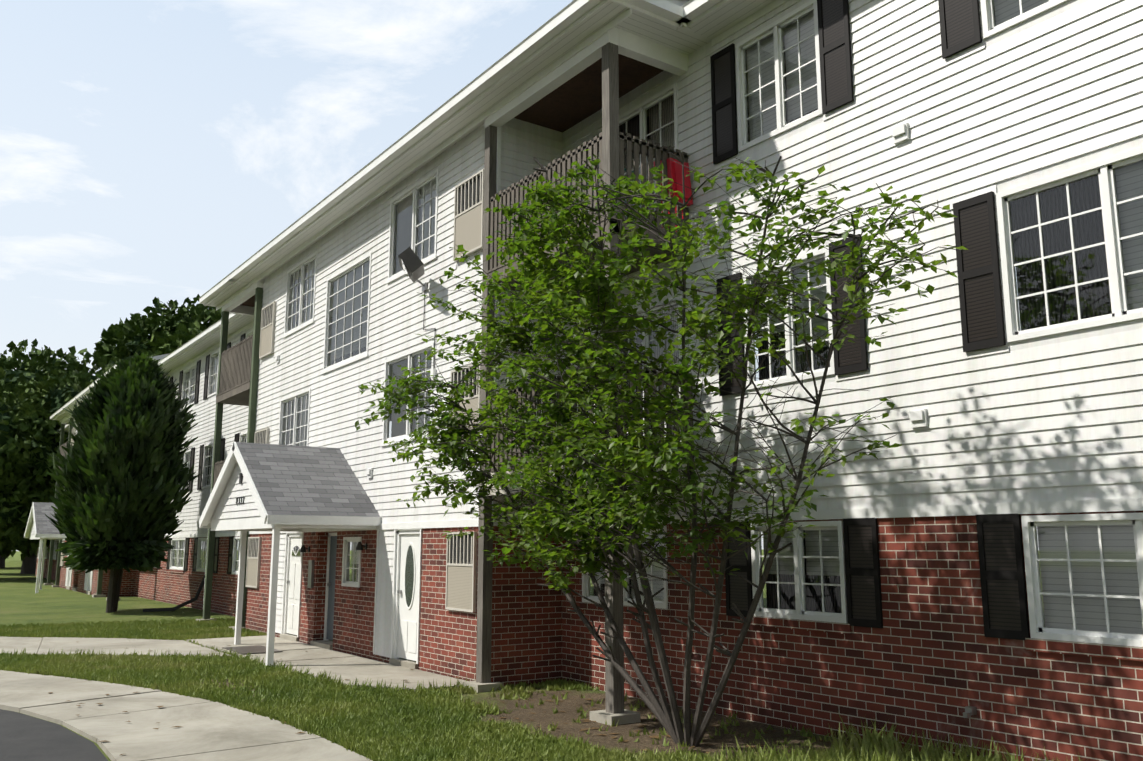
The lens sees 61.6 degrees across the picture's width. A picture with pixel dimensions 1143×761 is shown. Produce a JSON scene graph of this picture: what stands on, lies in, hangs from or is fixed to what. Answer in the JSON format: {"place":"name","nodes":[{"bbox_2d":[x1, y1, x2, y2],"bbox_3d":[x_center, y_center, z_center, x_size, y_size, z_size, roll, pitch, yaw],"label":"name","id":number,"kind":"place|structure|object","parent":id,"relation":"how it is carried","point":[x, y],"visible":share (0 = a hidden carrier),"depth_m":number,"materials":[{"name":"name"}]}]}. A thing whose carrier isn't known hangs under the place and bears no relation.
{"place":"outdoors","nodes":[
{"label":"outdoors","id":0,"kind":"place"},
{"bbox_2d":[0,709,107,760],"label":"parking asphalt","id":1,"kind":"structure","parent":0,"point":[23,737],"depth_m":8.90,"materials":[{"name":"grey asphalt"}]},
{"bbox_2d":[47,287,262,626],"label":"balcony posts","id":2,"kind":"object","parent":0,"point":[218,430],"visible":0.31,"depth_m":23.08,"materials":[{"name":"wood"}]},
{"bbox_2d":[0,0,1038,550],"label":"sky","id":3,"kind":"structure","parent":0,"point":[150,149],"materials":[{"name":"blue"}]},
{"bbox_2d":[0,549,1044,760],"bbox_3d":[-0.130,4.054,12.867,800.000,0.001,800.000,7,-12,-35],"label":"lawn","id":4,"kind":"structure","parent":0,"point":[22,602],"depth_m":11.31,"materials":[{"name":"green plant"}]},
{"bbox_2d":[0,534,15,567],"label":"tree","id":5,"kind":"object","parent":4,"relation":"on","point":[2,563],"depth_m":81.10,"materials":[{"name":"green plant"}]},
{"bbox_2d":[0,367,94,557],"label":"tree","id":6,"kind":"object","parent":4,"relation":"on","point":[29,427],"visible":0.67,"depth_m":51.08,"materials":[{"name":"green plant"}]},
{"bbox_2d":[0,339,117,573],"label":"tree","id":7,"kind":"object","parent":4,"relation":"on","point":[40,362],"depth_m":62.53,"materials":[{"name":"green plant"}]},
{"bbox_2d":[45,352,202,612],"bbox_3d":[-12.843,2.827,27.252,3.814,7.338,4.888,7,-12,-35],"label":"conifer","id":8,"kind":"object","parent":4,"relation":"on","point":[121,475],"depth_m":26.35,"materials":[{"name":"green plant"}]},
{"bbox_2d":[94,294,221,485],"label":"tree","id":9,"kind":"object","parent":4,"relation":"on","point":[167,330],"visible":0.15,"depth_m":90.17,"materials":[{"name":"green plant"}]},
{"bbox_2d":[0,583,640,760],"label":"concrete walks","id":10,"kind":"structure","parent":4,"relation":"on","point":[208,730],"depth_m":10.73,"materials":[{"name":"beige concrete"}]},
{"bbox_2d":[222,247,424,653],"bbox_3d":[-4.108,1.344,15.609,0.858,6.172,5.204,10,-14,-44],"label":"satellite dish","id":11,"kind":"object","parent":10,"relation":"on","point":[412,262],"visible":0.94,"depth_m":14.48,"materials":[{"name":"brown metal"}]},
{"bbox_2d":[48,645,853,759],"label":"leaf litter","id":12,"kind":"object","parent":4,"relation":"on","point":[588,720],"visible":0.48,"depth_m":9.60,"materials":[{"name":"brown plant"}]},
{"bbox_2d":[0,617,1087,760],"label":"grass tufts","id":13,"kind":"object","parent":4,"relation":"on","point":[379,722],"visible":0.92,"depth_m":10.56,"materials":[{"name":"green plant"}]},
{"bbox_2d":[143,217,976,717],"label":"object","id":14,"kind":"object","parent":4,"relation":"on","point":[360,546],"depth_m":17.63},
{"bbox_2d":[24,0,1142,665],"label":"white trim","id":15,"kind":"structure","parent":4,"relation":"on","point":[576,60],"depth_m":11.55,"materials":[{"name":"white wood"}]},
{"bbox_2d":[34,442,379,533],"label":"porch roofs","id":16,"kind":"structure","parent":15,"relation":"on","point":[303,480],"depth_m":15.83,"materials":[{"name":"grey"}]},
{"bbox_2d":[69,534,419,660],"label":"white building doors","id":17,"kind":"structure","parent":15,"relation":"attached to","point":[407,632],"depth_m":14.67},
{"bbox_2d":[60,169,483,611],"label":"building ac frames","id":18,"kind":"object","parent":15,"relation":"attached to","point":[452,379],"visible":0.52,"depth_m":13.79,"materials":[{"name":"white metal"}]},
{"bbox_2d":[60,203,481,609],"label":"building ac panels","id":19,"kind":"object","parent":18,"relation":"in","point":[468,237],"visible":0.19,"depth_m":13.65,"materials":[{"name":"beige metal"}]},
{"bbox_2d":[326,536,336,639],"bbox_3d":[-12.157,5.660,28.416,0.040,1.850,28.390,7,-12,-35],"label":"grey building door","id":20,"kind":"structure","parent":15,"relation":"attached to","point":[331,589],"depth_m":17.47,"materials":[{"name":"grey metal"}]},
{"bbox_2d":[58,132,693,490],"bbox_3d":[-11.638,2.153,28.678,1.260,4.030,43.700,7,-12,-35],"label":"wooden balcony","id":21,"kind":"object","parent":15,"relation":"attached to","point":[235,375],"visible":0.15,"depth_m":11.78,"materials":[{"name":"wood"}]},
{"bbox_2d":[405,545,413,606],"bbox_3d":[-10.399,4.881,25.648,0.002,0.925,27.907,7,-12,-35],"label":"door window","id":22,"kind":"structure","parent":15,"relation":"attached to","point":[409,574],"depth_m":14.52,"materials":[{"name":"glass"}]},
{"bbox_2d":[55,0,774,431],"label":"building soffits","id":23,"kind":"object","parent":15,"relation":"attached to","point":[713,24],"visible":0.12,"depth_m":12.88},
{"bbox_2d":[240,54,663,306],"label":"balcony ceilings","id":24,"kind":"object","parent":15,"relation":"attached to","point":[571,102],"visible":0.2,"depth_m":13.06,"materials":[{"name":"brown wood"}]},
{"bbox_2d":[29,0,1142,657],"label":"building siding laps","id":25,"kind":"object","parent":15,"relation":"attached to","point":[1057,422],"visible":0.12,"depth_m":9.21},
{"bbox_2d":[33,0,1142,528],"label":"window trim","id":26,"kind":"structure","parent":15,"relation":"attached to","point":[1065,166],"depth_m":10.18,"materials":[{"name":"white wood"}]},
{"bbox_2d":[47,0,1029,639],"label":"window shutters","id":27,"kind":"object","parent":26,"relation":"attached to","point":[993,268],"depth_m":9.03,"materials":[{"name":"black plastic"}]},
{"bbox_2d":[484,459,697,495],"bbox_3d":[-11.651,4.090,28.334,1.293,0.295,43.760,7,-12,-35],"label":"balcony beam wrap","id":28,"kind":"object","parent":15,"relation":"attached to","point":[519,488],"visible":0.02,"depth_m":11.23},
{"bbox_2d":[46,0,1142,633],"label":"window glass","id":29,"kind":"object","parent":15,"relation":"attached to","point":[186,394],"visible":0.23,"depth_m":10.56,"materials":[{"name":"clear glass"}]},
{"bbox_2d":[207,109,1111,612],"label":"dark building curtains","id":30,"kind":"object","parent":15,"relation":"attached to","point":[1083,233],"depth_m":8.05,"materials":[{"name":"black fabric"}]},
{"bbox_2d":[202,0,1142,633],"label":"window blinds","id":31,"kind":"object","parent":15,"relation":"attached to","point":[1134,246],"depth_m":8.57,"materials":[{"name":"white plastic"}]},
{"bbox_2d":[653,158,692,231],"bbox_3d":[1.229,-2.286,11.702,0.399,0.992,0.566,7,-12,-35],"label":"chair","id":32,"kind":"object","parent":15,"relation":"attached to","point":[674,171],"visible":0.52,"depth_m":11.48,"materials":[{"name":"red plastic"}]},
{"bbox_2d":[355,149,967,746],"bbox_3d":[0.044,0.546,9.343,3.113,5.764,7.533,7,-12,-35],"label":"tree","id":33,"kind":"object","parent":4,"relation":"on","point":[529,243],"depth_m":8.61,"materials":[{"name":"green plant"}]},
{"bbox_2d":[391,95,679,442],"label":"building curtains","id":34,"kind":"object","parent":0,"point":[669,129],"depth_m":12.58,"materials":[{"name":"white fabric"}]},
{"bbox_2d":[250,36,827,610],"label":"dark building interiors","id":35,"kind":"object","parent":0,"point":[478,368],"visible":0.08,"depth_m":13.39,"materials":[{"name":"black"}]},
{"bbox_2d":[476,42,623,713],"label":"balcony posts","id":36,"kind":"object","parent":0,"point":[614,689],"visible":0.5,"depth_m":11.26,"materials":[{"name":"grey wood"}]},
{"bbox_2d":[35,511,1142,760],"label":"brick walls","id":37,"kind":"structure","parent":0,"point":[931,659],"depth_m":9.42,"materials":[{"name":"red brick"}]},
{"bbox_2d":[163,8,1014,440],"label":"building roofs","id":38,"kind":"structure","parent":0,"point":[647,116],"depth_m":20.36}
]}

